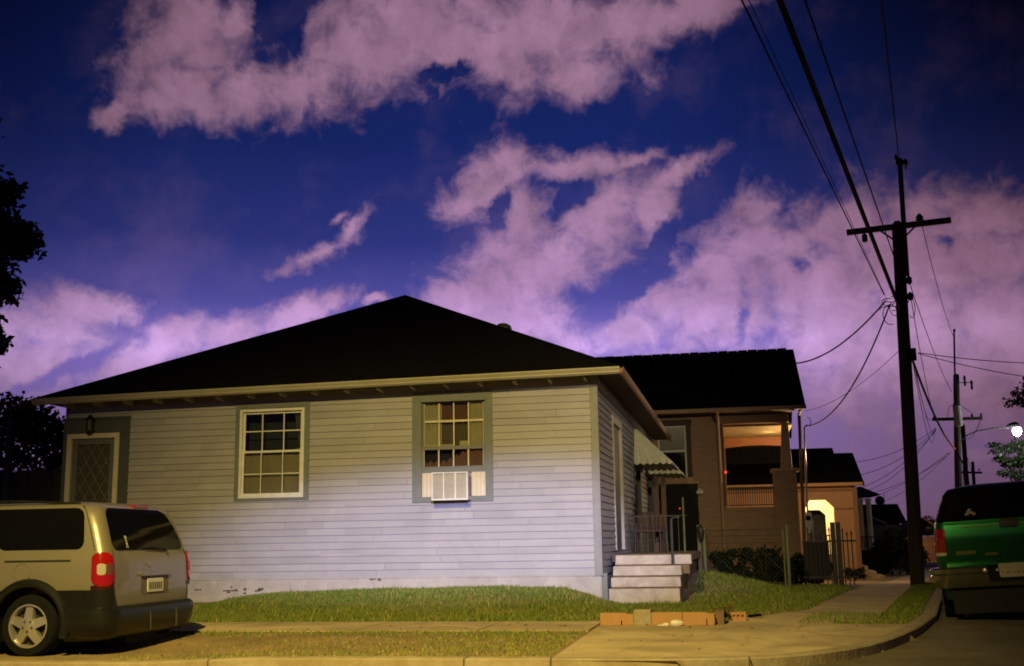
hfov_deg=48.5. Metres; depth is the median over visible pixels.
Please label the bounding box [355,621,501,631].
sidewalk
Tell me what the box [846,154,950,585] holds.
utility pole
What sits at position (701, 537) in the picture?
gate post
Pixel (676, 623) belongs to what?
paper cup
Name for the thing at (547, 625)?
sidewalk
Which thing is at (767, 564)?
shrub
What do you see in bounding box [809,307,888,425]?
service cable
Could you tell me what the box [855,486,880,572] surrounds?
columned house
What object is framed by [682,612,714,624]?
clay block
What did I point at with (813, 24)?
overhead wire
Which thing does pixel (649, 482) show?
window
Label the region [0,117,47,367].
tree
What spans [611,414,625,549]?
side door
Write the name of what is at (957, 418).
utility pole
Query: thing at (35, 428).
tree
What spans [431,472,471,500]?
window air conditioner
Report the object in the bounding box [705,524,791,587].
chain link fence
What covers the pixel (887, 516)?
dark roofed house
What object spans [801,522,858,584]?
iron fence
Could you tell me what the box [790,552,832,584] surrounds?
shrub
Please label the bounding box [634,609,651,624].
cinder block
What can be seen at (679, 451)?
window
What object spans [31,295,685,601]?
clapboard house
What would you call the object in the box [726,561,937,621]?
sidewalk
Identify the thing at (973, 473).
utility pole
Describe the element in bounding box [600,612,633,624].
clay block
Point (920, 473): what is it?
overhead wire
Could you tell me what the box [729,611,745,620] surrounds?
holed brick
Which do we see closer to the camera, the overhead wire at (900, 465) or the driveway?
the driveway
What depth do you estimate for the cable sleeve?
40.84 m
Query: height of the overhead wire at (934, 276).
0.835 m
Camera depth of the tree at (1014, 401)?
37.59 m
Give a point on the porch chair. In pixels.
(638, 530)
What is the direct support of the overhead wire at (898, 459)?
attached to the utility pole at (957, 418)
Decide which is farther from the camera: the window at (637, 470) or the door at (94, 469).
the window at (637, 470)
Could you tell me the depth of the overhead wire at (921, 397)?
26.99 m
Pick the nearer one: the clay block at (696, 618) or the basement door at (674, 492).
the clay block at (696, 618)
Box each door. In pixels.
[60,416,130,503]
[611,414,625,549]
[659,484,698,569]
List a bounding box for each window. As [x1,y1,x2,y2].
[233,401,309,501]
[412,389,493,502]
[633,463,641,522]
[646,472,652,524]
[658,419,692,481]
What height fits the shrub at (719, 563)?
0.637 m
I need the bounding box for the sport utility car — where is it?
[926,480,1023,616]
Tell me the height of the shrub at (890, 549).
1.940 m
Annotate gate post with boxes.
[697,525,706,570]
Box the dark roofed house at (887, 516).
[863,496,906,565]
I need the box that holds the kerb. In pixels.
[0,588,942,665]
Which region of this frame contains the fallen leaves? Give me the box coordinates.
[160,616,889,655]
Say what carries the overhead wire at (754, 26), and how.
attached to the utility pole at (907, 355)
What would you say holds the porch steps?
on the ground at (60, 651)
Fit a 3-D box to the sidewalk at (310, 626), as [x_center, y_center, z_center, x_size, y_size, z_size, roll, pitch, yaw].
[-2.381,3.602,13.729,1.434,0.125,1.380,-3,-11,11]
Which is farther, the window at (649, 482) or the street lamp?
the street lamp
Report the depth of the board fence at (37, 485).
22.09 m
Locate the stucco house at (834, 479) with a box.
[726,448,885,579]
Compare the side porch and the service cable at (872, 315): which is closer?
the side porch
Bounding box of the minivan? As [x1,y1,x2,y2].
[0,500,192,656]
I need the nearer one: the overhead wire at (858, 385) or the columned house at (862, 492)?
the overhead wire at (858, 385)
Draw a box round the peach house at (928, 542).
[900,517,936,560]
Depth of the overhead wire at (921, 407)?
27.42 m
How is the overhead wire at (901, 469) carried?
attached to the columned house at (862, 492)
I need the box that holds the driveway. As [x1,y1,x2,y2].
[554,620,905,656]
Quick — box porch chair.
[635,512,663,552]
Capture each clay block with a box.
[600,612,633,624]
[651,612,682,624]
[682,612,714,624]
[715,609,724,623]
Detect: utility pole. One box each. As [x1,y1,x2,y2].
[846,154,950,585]
[932,329,982,487]
[961,424,968,485]
[962,462,981,483]
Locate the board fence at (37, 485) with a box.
[0,418,61,503]
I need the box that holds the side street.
[808,604,1023,665]
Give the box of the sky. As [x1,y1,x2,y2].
[0,0,1023,523]
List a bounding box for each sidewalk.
[171,622,278,631]
[235,622,386,631]
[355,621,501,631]
[478,621,599,631]
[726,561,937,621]
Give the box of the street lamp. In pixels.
[961,422,1021,440]
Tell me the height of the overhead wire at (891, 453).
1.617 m
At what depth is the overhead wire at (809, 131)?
14.03 m
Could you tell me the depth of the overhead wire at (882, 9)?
16.05 m
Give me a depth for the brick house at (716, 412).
31.54 m
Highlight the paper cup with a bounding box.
[671,620,682,625]
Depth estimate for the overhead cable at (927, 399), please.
30.71 m
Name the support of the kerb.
on the ground at (60, 651)
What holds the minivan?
on the ground at (60, 651)
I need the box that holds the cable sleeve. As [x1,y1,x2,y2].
[942,433,955,449]
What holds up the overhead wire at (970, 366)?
attached to the utility pole at (907, 355)
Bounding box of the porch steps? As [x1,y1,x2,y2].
[609,554,691,602]
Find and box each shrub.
[708,548,745,573]
[735,544,794,583]
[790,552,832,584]
[843,567,870,579]
[869,525,930,574]
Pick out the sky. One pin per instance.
(595, 178)
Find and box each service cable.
[793,301,885,363]
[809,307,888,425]
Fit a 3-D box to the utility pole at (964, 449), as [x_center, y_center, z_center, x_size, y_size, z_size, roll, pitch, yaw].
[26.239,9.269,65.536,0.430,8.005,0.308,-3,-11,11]
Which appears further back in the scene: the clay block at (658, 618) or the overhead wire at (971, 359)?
the overhead wire at (971, 359)
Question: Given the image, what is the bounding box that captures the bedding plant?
[710,604,733,619]
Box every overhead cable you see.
[776,0,902,312]
[912,361,943,432]
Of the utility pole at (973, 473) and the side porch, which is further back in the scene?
the utility pole at (973, 473)
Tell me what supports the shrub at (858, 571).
on the ground at (60, 651)
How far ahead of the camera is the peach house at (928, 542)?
65.40 m
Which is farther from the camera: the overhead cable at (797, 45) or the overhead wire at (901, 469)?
the overhead wire at (901, 469)
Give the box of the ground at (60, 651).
[0,566,942,665]
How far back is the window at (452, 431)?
18.57 m
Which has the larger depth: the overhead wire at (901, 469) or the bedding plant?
the overhead wire at (901, 469)
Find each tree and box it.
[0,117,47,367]
[0,391,64,471]
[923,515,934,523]
[985,438,1023,480]
[1002,377,1023,408]
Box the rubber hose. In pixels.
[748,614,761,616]
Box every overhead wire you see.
[741,0,883,294]
[749,0,887,300]
[804,0,895,262]
[806,352,897,410]
[858,429,933,461]
[861,431,933,474]
[864,433,933,486]
[870,432,933,489]
[876,452,951,491]
[880,0,899,159]
[910,285,951,391]
[911,300,930,402]
[913,365,934,442]
[914,364,935,432]
[918,352,1023,362]
[918,353,1023,376]
[922,227,953,336]
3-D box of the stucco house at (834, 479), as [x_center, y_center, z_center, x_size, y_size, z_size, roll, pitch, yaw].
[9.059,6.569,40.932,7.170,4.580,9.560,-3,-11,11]
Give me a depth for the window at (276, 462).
19.16 m
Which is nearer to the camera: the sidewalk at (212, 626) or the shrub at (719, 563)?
the sidewalk at (212, 626)
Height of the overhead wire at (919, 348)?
0.908 m
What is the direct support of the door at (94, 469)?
in the clapboard house at (313, 455)
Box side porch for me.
[612,476,700,583]
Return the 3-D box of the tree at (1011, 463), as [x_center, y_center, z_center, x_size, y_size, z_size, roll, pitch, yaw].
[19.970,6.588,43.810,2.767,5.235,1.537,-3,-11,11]
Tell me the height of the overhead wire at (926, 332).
0.322 m
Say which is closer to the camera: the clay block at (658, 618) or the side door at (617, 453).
the clay block at (658, 618)
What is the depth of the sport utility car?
13.81 m
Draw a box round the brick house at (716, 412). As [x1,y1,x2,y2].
[596,348,812,583]
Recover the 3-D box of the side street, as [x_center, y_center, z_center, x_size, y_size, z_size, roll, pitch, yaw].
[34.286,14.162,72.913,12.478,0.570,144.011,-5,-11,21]
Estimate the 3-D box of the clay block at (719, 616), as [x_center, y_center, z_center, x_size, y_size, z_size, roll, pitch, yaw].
[2.404,3.280,13.142,0.101,0.142,0.450,-3,-11,11]

